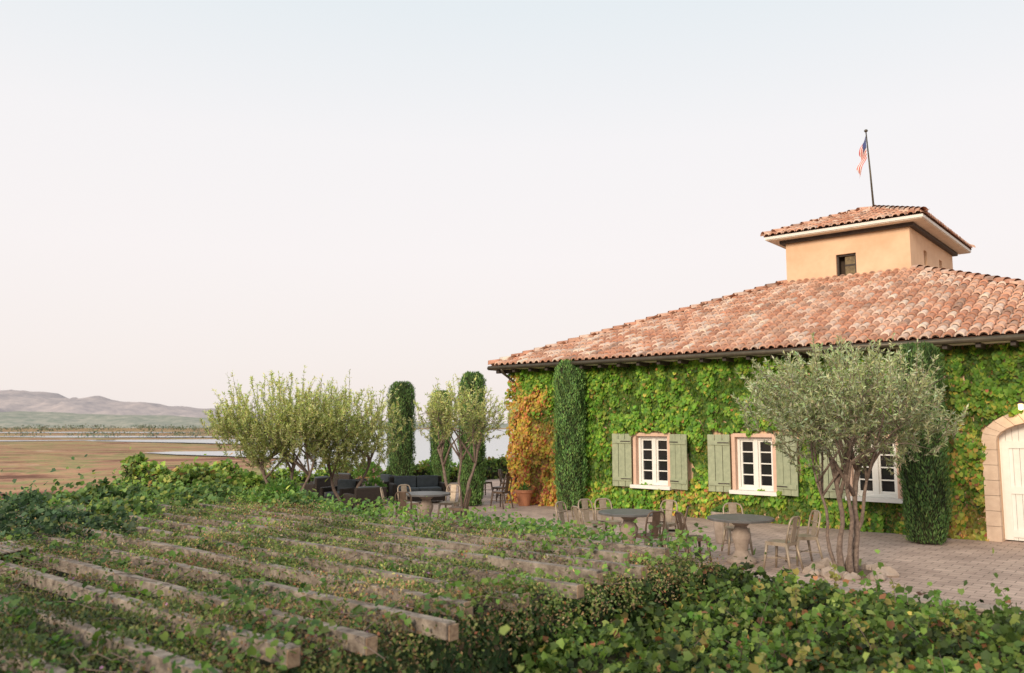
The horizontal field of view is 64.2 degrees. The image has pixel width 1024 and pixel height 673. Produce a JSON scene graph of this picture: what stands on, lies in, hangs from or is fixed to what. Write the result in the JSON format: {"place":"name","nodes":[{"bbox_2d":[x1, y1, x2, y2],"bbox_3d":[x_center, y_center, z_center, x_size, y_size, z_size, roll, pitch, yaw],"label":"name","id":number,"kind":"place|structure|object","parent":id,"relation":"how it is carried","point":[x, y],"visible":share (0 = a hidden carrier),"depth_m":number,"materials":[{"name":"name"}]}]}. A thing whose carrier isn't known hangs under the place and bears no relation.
{"place":"outdoors","nodes":[
{"label":"outdoors","id":0,"kind":"place"},
{"bbox_2d":[0,390,388,421],"bbox_3d":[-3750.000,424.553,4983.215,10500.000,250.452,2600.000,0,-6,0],"label":"hill","id":1,"kind":"structure","parent":0,"point":[17,400],"depth_m":4469.95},
{"bbox_2d":[0,428,505,672],"bbox_3d":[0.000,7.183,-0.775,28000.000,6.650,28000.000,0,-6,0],"label":"ground","id":2,"kind":"structure","parent":0,"point":[25,463],"depth_m":270.88,"materials":[{"name":"beige soil"}]},
{"bbox_2d":[0,454,163,558],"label":"vine shrub","id":3,"kind":"object","parent":2,"relation":"on","point":[21,501],"visible":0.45,"depth_m":13.57,"materials":[{"name":"green plant"}]},
{"bbox_2d":[0,453,346,518],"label":"vine shrub","id":4,"kind":"object","parent":2,"relation":"on","point":[109,495],"visible":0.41,"depth_m":18.18,"materials":[{"name":"green plant"}]},
{"bbox_2d":[0,423,423,437],"bbox_3d":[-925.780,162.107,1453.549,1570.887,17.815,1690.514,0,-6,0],"label":"distant trees","id":5,"kind":"object","parent":2,"relation":"on","point":[102,433],"visible":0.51,"depth_m":1271.71,"materials":[{"name":"green plant"}]},
{"bbox_2d":[0,499,668,672],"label":"wooden pergola","id":6,"kind":"object","parent":2,"relation":"on","point":[446,629],"visible":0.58,"depth_m":9.30,"materials":[{"name":"brown wood"}]},
{"bbox_2d":[0,479,723,672],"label":"pergola vines","id":7,"kind":"object","parent":6,"relation":"attached to","point":[478,644],"visible":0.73,"depth_m":8.53,"materials":[{"name":"green plant"}]},
{"bbox_2d":[431,499,1023,672],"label":"vine hedge","id":8,"kind":"object","parent":2,"relation":"on","point":[618,645],"visible":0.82,"depth_m":8.33,"materials":[{"name":"green plant"}]},
{"bbox_2d":[664,562,1023,672],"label":"vine shoots","id":9,"kind":"object","parent":8,"relation":"attached to","point":[855,614],"visible":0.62,"depth_m":8.36,"materials":[{"name":"green plant"}]},
{"bbox_2d":[453,565,1023,621],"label":"retaining wall","id":10,"kind":"structure","parent":2,"relation":"on","point":[981,607],"depth_m":10.30,"materials":[{"name":"stone"}]},
{"bbox_2d":[0,411,512,427],"bbox_3d":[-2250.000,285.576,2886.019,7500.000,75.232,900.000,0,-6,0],"label":"hill","id":11,"kind":"structure","parent":0,"point":[25,419],"depth_m":2608.28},
{"bbox_2d":[0,429,518,475],"bbox_3d":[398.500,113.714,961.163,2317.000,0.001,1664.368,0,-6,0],"label":"lake water","id":12,"kind":"structure","parent":0,"point":[423,448],"depth_m":409.40,"materials":[{"name":"grey liquid"}]},
{"bbox_2d":[0,0,1023,422],"label":"sky","id":13,"kind":"structure","parent":0,"point":[194,194],"materials":[{"name":"white"}]},
{"bbox_2d":[369,478,1023,608],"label":"patio pavement","id":14,"kind":"structure","parent":0,"point":[948,567],"depth_m":14.54,"materials":[{"name":"stone"}]},
{"bbox_2d":[113,447,280,493],"bbox_3d":[-8.329,4.091,21.654,4.488,2.350,2.984,-5,-8,40],"label":"vine shrub","id":15,"kind":"object","parent":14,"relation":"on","point":[229,474],"visible":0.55,"depth_m":21.21,"materials":[{"name":"green plant"}]},
{"bbox_2d":[245,484,270,495],"bbox_3d":[-6.101,4.017,19.885,0.932,0.873,0.900,0,-6,0],"label":"potted plant","id":16,"kind":"object","parent":14,"relation":"on","point":[261,488],"visible":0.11,"depth_m":19.80,"materials":[{"name":"green plant"}]},
{"bbox_2d":[199,365,361,490],"bbox_3d":[-5.765,2.656,20.444,4.169,3.869,2.915,0,-6,0],"label":"olive tree","id":17,"kind":"object","parent":14,"relation":"on","point":[244,427],"visible":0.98,"depth_m":20.09,"materials":[{"name":"green plant"}]},
{"bbox_2d":[261,476,301,501],"bbox_3d":[-5.102,3.675,18.125,0.927,1.175,0.959,-3,-7,23],"label":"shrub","id":18,"kind":"object","parent":14,"relation":"on","point":[281,488],"visible":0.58,"depth_m":18.01,"materials":[{"name":"green plant"}]},
{"bbox_2d":[295,476,330,496],"bbox_3d":[-5.891,4.537,24.250,0.800,0.774,0.850,-2,-7,21],"label":"wicker armchair","id":19,"kind":"object","parent":14,"relation":"on","point":[318,483],"visible":0.24,"depth_m":23.90,"materials":[{"name":"brown wicker"}]},
{"bbox_2d":[319,479,361,505],"bbox_3d":[-4.745,4.356,22.571,0.850,0.774,0.800,-4,-7,31],"label":"wicker armchair","id":20,"kind":"object","parent":14,"relation":"on","point":[343,486],"visible":0.34,"depth_m":22.51,"materials":[{"name":"black wicker"}]},
{"bbox_2d":[275,369,409,507],"bbox_3d":[-4.501,2.784,21.652,3.453,3.863,2.971,0,-6,0],"label":"olive tree","id":21,"kind":"object","parent":14,"relation":"on","point":[360,428],"visible":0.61,"depth_m":21.38,"materials":[{"name":"green plant"}]},
{"bbox_2d":[333,473,366,485],"bbox_3d":[-5.206,4.730,26.035,0.850,0.774,0.800,-4,-7,34],"label":"wicker armchair","id":22,"kind":"object","parent":14,"relation":"on","point":[344,476],"visible":0.16,"depth_m":25.73,"materials":[{"name":"black wicker"}]},
{"bbox_2d":[343,486,386,514],"bbox_3d":[-3.694,4.129,20.467,0.850,0.774,0.800,4,-7,-34],"label":"wicker armchair","id":23,"kind":"object","parent":14,"relation":"on","point":[371,493],"visible":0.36,"depth_m":20.15,"materials":[{"name":"brown wicker"}]},
{"bbox_2d":[353,460,383,478],"bbox_3d":[-4.747,4.633,26.967,1.062,1.167,1.106,0,-6,0],"label":"potted plant","id":24,"kind":"object","parent":14,"relation":"on","point":[375,472],"visible":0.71,"depth_m":26.78,"materials":[{"name":"green plant"}]},
{"bbox_2d":[362,476,387,490],"bbox_3d":[-3.991,4.455,23.656,0.820,0.810,0.783,-2,-7,19],"label":"potted plant","id":25,"kind":"object","parent":14,"relation":"on","point":[372,481],"visible":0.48,"depth_m":23.57,"materials":[{"name":"green plant"}]},
{"bbox_2d":[362,474,395,497],"bbox_3d":[-4.092,4.624,25.054,0.800,0.774,0.850,4,-8,-36],"label":"wicker armchair","id":26,"kind":"object","parent":14,"relation":"on","point":[385,477],"visible":0.09,"depth_m":25.01,"materials":[{"name":"black wicker"}]},
{"bbox_2d":[256,449,518,483],"bbox_3d":[-3.426,5.356,32.071,1.454,1.659,21.125,-5,-8,40],"label":"hedge","id":27,"kind":"object","parent":14,"relation":"on","point":[494,465],"visible":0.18,"depth_m":31.58,"materials":[{"name":"green plant"}]},
{"bbox_2d":[380,487,399,517],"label":"cafe chair","id":28,"kind":"object","parent":14,"relation":"on","point":[382,494],"visible":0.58,"depth_m":18.53,"materials":[{"name":"metal"}]},
{"bbox_2d":[385,381,416,475],"bbox_3d":[-4.155,3.671,30.597,1.238,4.066,1.245,0,-6,0],"label":"cypress tree","id":29,"kind":"object","parent":14,"relation":"on","point":[401,459],"visible":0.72,"depth_m":30.27,"materials":[{"name":"green plant"}]},
{"bbox_2d":[394,491,417,520],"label":"cafe chair","id":30,"kind":"object","parent":14,"relation":"on","point":[402,494],"visible":0.51,"depth_m":17.55,"materials":[{"name":"brown metal"}]},
{"bbox_2d":[396,484,420,518],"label":"cafe chair","id":31,"kind":"object","parent":14,"relation":"on","point":[403,487],"visible":0.45,"depth_m":19.48,"materials":[{"name":"metal"}]},
{"bbox_2d":[389,475,446,501],"bbox_3d":[-2.803,4.539,24.263,1.600,0.774,0.800,2,-6,-17],"label":"wicker sofa","id":32,"kind":"object","parent":14,"relation":"on","point":[426,483],"visible":0.62,"depth_m":24.32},
{"bbox_2d":[406,491,450,522],"bbox_3d":[-1.950,3.941,18.584,1.100,0.745,1.100,0,-6,0],"label":"round patio table","id":33,"kind":"object","parent":14,"relation":"on","point":[425,501],"visible":0.69,"depth_m":18.48,"materials":[{"name":"stone"}]},
{"bbox_2d":[428,389,452,483],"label":"cypress tree","id":34,"kind":"object","parent":14,"relation":"on","point":[435,464],"visible":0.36,"depth_m":31.25,"materials":[{"name":"green plant"}]},
{"bbox_2d":[437,484,461,522],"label":"cafe chair","id":35,"kind":"object","parent":14,"relation":"on","point":[452,502],"visible":0.78,"depth_m":19.65,"materials":[{"name":"metal"}]},
{"bbox_2d":[396,374,520,517],"bbox_3d":[-1.311,2.721,20.346,2.875,3.691,2.003,3,-7,-26],"label":"olive tree","id":36,"kind":"object","parent":14,"relation":"on","point":[476,414],"visible":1,"depth_m":20.33,"materials":[{"name":"green plant"}]},
{"bbox_2d":[447,489,471,522],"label":"cafe chair","id":37,"kind":"object","parent":14,"relation":"on","point":[457,508],"visible":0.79,"depth_m":18.14,"materials":[{"name":"brown metal"}]},
{"bbox_2d":[456,370,487,505],"bbox_3d":[-1.157,2.955,23.529,0.976,3.975,0.955,0,-6,0],"label":"cypress tree","id":38,"kind":"object","parent":14,"relation":"on","point":[477,484],"visible":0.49,"depth_m":23.26,"materials":[{"name":"green plant"}]},
{"bbox_2d":[482,481,493,495],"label":"cafe chair","id":39,"kind":"object","parent":14,"relation":"on","point":[488,482],"visible":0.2,"depth_m":26.39,"materials":[{"name":"brown metal"}]},
{"bbox_2d":[490,473,510,502],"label":"cafe chair","id":40,"kind":"object","parent":14,"relation":"on","point":[499,487],"visible":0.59,"depth_m":24.12,"materials":[{"name":"brown metal"}]},
{"bbox_2d":[490,476,513,508],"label":"cafe chair","id":41,"kind":"object","parent":14,"relation":"on","point":[502,492],"visible":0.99,"depth_m":22.58,"materials":[{"name":"brown metal"}]},
{"bbox_2d":[497,469,514,496],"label":"cafe chair","id":42,"kind":"object","parent":14,"relation":"on","point":[500,475],"visible":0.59,"depth_m":26.19,"materials":[{"name":"brown metal"}]},
{"bbox_2d":[515,482,533,505],"bbox_3d":[0.350,4.482,23.354,0.556,0.691,0.551,0,-6,0],"label":"potted plant","id":43,"kind":"object","parent":14,"relation":"on","point":[524,494],"visible":1,"depth_m":23.18,"materials":[{"name":"green plant"}]},
{"bbox_2d":[552,358,588,509],"bbox_3d":[1.594,2.710,22.494,1.008,4.239,1.013,-3,-7,25],"label":"cypress tree","id":44,"kind":"object","parent":14,"relation":"on","point":[570,428],"visible":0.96,"depth_m":22.21,"materials":[{"name":"green plant"}]},
{"bbox_2d":[555,501,586,538],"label":"cafe chair","id":45,"kind":"object","parent":14,"relation":"on","point":[561,511],"visible":0.45,"depth_m":15.20,"materials":[{"name":"metal"}]},
{"bbox_2d":[571,506,603,540],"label":"cafe chair","id":46,"kind":"object","parent":14,"relation":"on","point":[576,509],"visible":0.52,"depth_m":14.38,"materials":[{"name":"metal"}]},
{"bbox_2d":[578,498,608,539],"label":"cafe chair","id":47,"kind":"object","parent":14,"relation":"on","point":[584,502],"visible":0.59,"depth_m":15.73,"materials":[{"name":"metal"}]},
{"bbox_2d":[594,498,623,542],"bbox_3d":[1.842,3.566,15.681,0.461,0.874,0.499,2,-7,-19],"label":"cafe chair","id":48,"kind":"object","parent":14,"relation":"on","point":[603,506],"visible":0.62,"depth_m":15.84,"materials":[{"name":"metal"}]},
{"bbox_2d":[598,509,654,543],"bbox_3d":[2.100,3.511,14.608,1.100,0.745,1.100,0,-6,0],"label":"round patio table","id":49,"kind":"object","parent":14,"relation":"on","point":[628,516],"visible":0.58,"depth_m":14.49,"materials":[{"name":"stone"}]},
{"bbox_2d":[632,511,665,547],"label":"cafe chair","id":50,"kind":"object","parent":14,"relation":"on","point":[656,521],"visible":0.52,"depth_m":13.60,"materials":[{"name":"brown metal"}]},
{"bbox_2d":[648,499,677,549],"bbox_3d":[2.865,3.533,15.378,0.461,0.874,0.499,-5,-8,39],"label":"cafe chair","id":51,"kind":"object","parent":14,"relation":"on","point":[669,510],"visible":0.52,"depth_m":15.52,"materials":[{"name":"metal"}]},
{"bbox_2d":[661,507,689,559],"bbox_3d":[2.843,3.412,14.260,0.499,0.874,0.461,-2,-6,14],"label":"cafe chair","id":52,"kind":"object","parent":14,"relation":"on","point":[685,517],"visible":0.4,"depth_m":14.09,"materials":[{"name":"brown metal"}]},
{"bbox_2d":[660,507,691,560],"bbox_3d":[2.826,3.397,14.119,0.499,0.874,0.461,0,-6,5],"label":"cafe chair","id":53,"kind":"object","parent":14,"relation":"on","point":[671,533],"visible":0.43,"depth_m":13.96,"materials":[{"name":"metal"}]},
{"bbox_2d":[675,511,712,564],"bbox_3d":[2.976,3.327,13.466,0.499,0.874,0.461,1,-6,-11],"label":"cafe chair","id":54,"kind":"object","parent":14,"relation":"on","point":[681,524],"visible":0.51,"depth_m":13.42,"materials":[{"name":"brown metal"}]},
{"bbox_2d":[711,504,728,543],"bbox_3d":[4.096,3.659,15.991,0.392,0.747,0.403,0,-6,0],"label":"potted plant","id":55,"kind":"object","parent":14,"relation":"on","point":[718,528],"visible":0.69,"depth_m":15.89,"materials":[{"name":"green plant"}]},
{"bbox_2d":[721,503,752,554],"bbox_3d":[4.050,3.464,14.737,0.461,0.874,0.499,0,-6,0],"label":"cafe chair","id":56,"kind":"object","parent":14,"relation":"on","point":[732,507],"visible":0.67,"depth_m":14.88,"materials":[{"name":"metal"}]},
{"bbox_2d":[707,514,774,564],"bbox_3d":[3.850,3.415,13.713,1.100,0.745,1.100,0,-6,0],"label":"round patio table","id":57,"kind":"object","parent":14,"relation":"on","point":[741,535],"visible":0.97,"depth_m":13.59,"materials":[{"name":"stone"}]},
{"bbox_2d":[519,344,1023,540],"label":"stucco walls","id":58,"kind":"structure","parent":14,"relation":"on","point":[690,466],"depth_m":20.30,"materials":[{"name":"beige paint"}]},
{"bbox_2d":[630,433,674,489],"bbox_3d":[3.665,3.229,21.249,1.180,1.440,0.396,-5,-8,40],"label":"casement window","id":59,"kind":"structure","parent":58,"relation":"attached to","point":[651,458],"depth_m":21.35,"materials":[{"name":"white paint"}]},
{"bbox_2d":[612,434,631,486],"bbox_3d":[2.908,3.273,21.657,0.548,1.380,0.065,-4,-7,31],"label":"shutter","id":60,"kind":"object","parent":59,"relation":"attached to","point":[621,466],"visible":1,"depth_m":21.65,"materials":[{"name":"green paint"}]},
{"bbox_2d":[669,434,687,489],"bbox_3d":[4.186,3.155,20.569,0.065,1.380,0.548,5,-8,-37],"label":"shutter","id":61,"kind":"object","parent":59,"relation":"attached to","point":[678,464],"visible":1,"depth_m":20.55,"materials":[{"name":"green paint"}]},
{"bbox_2d":[729,433,776,495],"bbox_3d":[5.794,3.037,19.472,1.180,1.440,0.396,-5,-8,40],"label":"casement window","id":62,"kind":"structure","parent":58,"relation":"attached to","point":[753,462],"depth_m":19.56,"materials":[{"name":"white paint"}]},
{"bbox_2d":[707,434,730,491],"bbox_3d":[5.038,3.081,19.881,0.548,1.380,0.065,-4,-7,31],"label":"shutter","id":63,"kind":"object","parent":62,"relation":"attached to","point":[721,478],"visible":1,"depth_m":19.88,"materials":[{"name":"green paint"}]},
{"bbox_2d":[775,436,798,495],"bbox_3d":[6.316,2.964,18.793,0.065,1.380,0.548,5,-8,-37],"label":"shutter","id":64,"kind":"object","parent":62,"relation":"attached to","point":[787,479],"visible":0.62,"depth_m":18.77,"materials":[{"name":"green paint"}]},
{"bbox_2d":[496,340,1023,373],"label":"eave soffit","id":65,"kind":"structure","parent":58,"relation":"attached to","point":[982,345],"depth_m":19.92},
{"bbox_2d":[487,334,1023,482],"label":"gutter downspout","id":66,"kind":"object","parent":65,"relation":"attached to","point":[991,338],"visible":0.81,"depth_m":19.16,"materials":[{"name":"metal"}]},
{"bbox_2d":[492,279,1023,365],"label":"roof deck","id":67,"kind":"structure","parent":65,"relation":"on","point":[868,341],"depth_m":18.88,"materials":[{"name":"brown wood"}]},
{"bbox_2d":[488,265,1023,364],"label":"roof tiles","id":68,"kind":"object","parent":67,"relation":"attached to","point":[793,313],"visible":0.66,"depth_m":20.91,"materials":[{"name":"tile"}]},
{"bbox_2d":[786,227,952,281],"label":"tower walls","id":69,"kind":"structure","parent":67,"relation":"on","point":[893,249],"depth_m":24.38,"materials":[{"name":"beige paint"}]},
{"bbox_2d":[837,253,856,275],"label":"tower window","id":70,"kind":"structure","parent":69,"relation":"in","point":[846,264],"depth_m":24.50,"materials":[{"name":"brown wood"}]},
{"bbox_2d":[764,213,970,256],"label":"tower cornice","id":71,"kind":"structure","parent":69,"relation":"attached to","point":[922,224],"depth_m":24.40,"materials":[{"name":"white paint"}]},
{"bbox_2d":[766,212,970,249],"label":"tower roof deck","id":72,"kind":"structure","parent":69,"relation":"on","point":[859,222],"depth_m":24.48,"materials":[{"name":"brown wood"}]},
{"bbox_2d":[760,205,975,248],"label":"tower roof tiles","id":73,"kind":"object","parent":72,"relation":"on","point":[866,213],"visible":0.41,"depth_m":24.93,"materials":[{"name":"orange tile"}]},
{"bbox_2d":[857,129,873,204],"bbox_3d":[11.609,-5.323,26.814,0.511,3.022,0.140,-5,-8,40],"label":"flagpole","id":74,"kind":"object","parent":73,"relation":"on","point":[863,152],"visible":1,"depth_m":26.87,"materials":[{"name":"metal"}]},
{"bbox_2d":[505,341,1023,540],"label":"wall ivy","id":75,"kind":"object","parent":58,"relation":"attached to","point":[1004,397],"depth_m":20.29,"materials":[{"name":"green plant"}]},
{"bbox_2d":[1017,397,1023,409],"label":"wall lantern","id":76,"kind":"object","parent":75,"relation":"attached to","point":[1020,402],"depth_m":15.88,"materials":[{"name":"white glass"}]},
{"bbox_2d":[845,434,902,503],"bbox_3d":[7.878,2.849,17.734,1.180,1.440,0.396,-5,-8,40],"label":"casement window","id":77,"kind":"structure","parent":58,"relation":"attached to","point":[883,485],"depth_m":17.73,"materials":[{"name":"white paint"}]},
{"bbox_2d":[819,438,845,498],"bbox_3d":[7.122,2.893,18.142,0.548,1.380,0.065,-4,-7,31],"label":"shutter","id":78,"kind":"object","parent":77,"relation":"attached to","point":[831,491],"visible":0.2,"depth_m":18.15,"materials":[{"name":"green paint"}]},
{"bbox_2d":[981,410,1023,541],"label":"arched door","id":79,"kind":"structure","parent":58,"relation":"attached to","point":[1011,442],"depth_m":16.24,"materials":[{"name":"white paint"}]},
{"bbox_2d":[763,516,803,573],"bbox_3d":[4.287,3.268,12.927,0.499,0.874,0.461,-6,-9,44],"label":"cafe chair","id":80,"kind":"object","parent":14,"relation":"on","point":[786,543],"visible":0.95,"depth_m":12.87,"materials":[{"name":"metal"}]},
{"bbox_2d":[785,510,822,565],"bbox_3d":[4.874,3.344,13.622,0.499,0.874,0.461,1,-6,-6],"label":"cafe chair","id":81,"kind":"object","parent":14,"relation":"on","point":[808,537],"visible":0.77,"depth_m":13.60,"materials":[{"name":"metal"}]},
{"bbox_2d":[820,569,872,579],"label":"planter soil","id":82,"kind":"structure","parent":14,"relation":"on","point":[866,572],"depth_m":12.53,"materials":[{"name":"brown soil"}]},
{"bbox_2d":[730,332,970,572],"bbox_3d":[5.249,1.842,12.847,3.484,3.816,3.080,0,-6,0],"label":"olive tree","id":83,"kind":"object","parent":82,"relation":"on","point":[869,400],"visible":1,"depth_m":12.61,"materials":[{"name":"green plant"}]},
{"bbox_2d":[802,557,899,580],"bbox_3d":[5.228,3.648,12.660,1.416,0.280,1.262,0,-6,0],"label":"stone tree ring","id":84,"kind":"object","parent":14,"relation":"on","point":[825,567],"visible":0.67,"depth_m":12.39,"materials":[{"name":"beige stone"}]},
{"bbox_2d":[893,341,953,544],"bbox_3d":[8.122,2.107,16.109,1.074,4.068,1.076,0,-6,0],"label":"cypress tree","id":85,"kind":"object","parent":14,"relation":"on","point":[925,495],"visible":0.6,"depth_m":15.78,"materials":[{"name":"green plant"}]}
]}

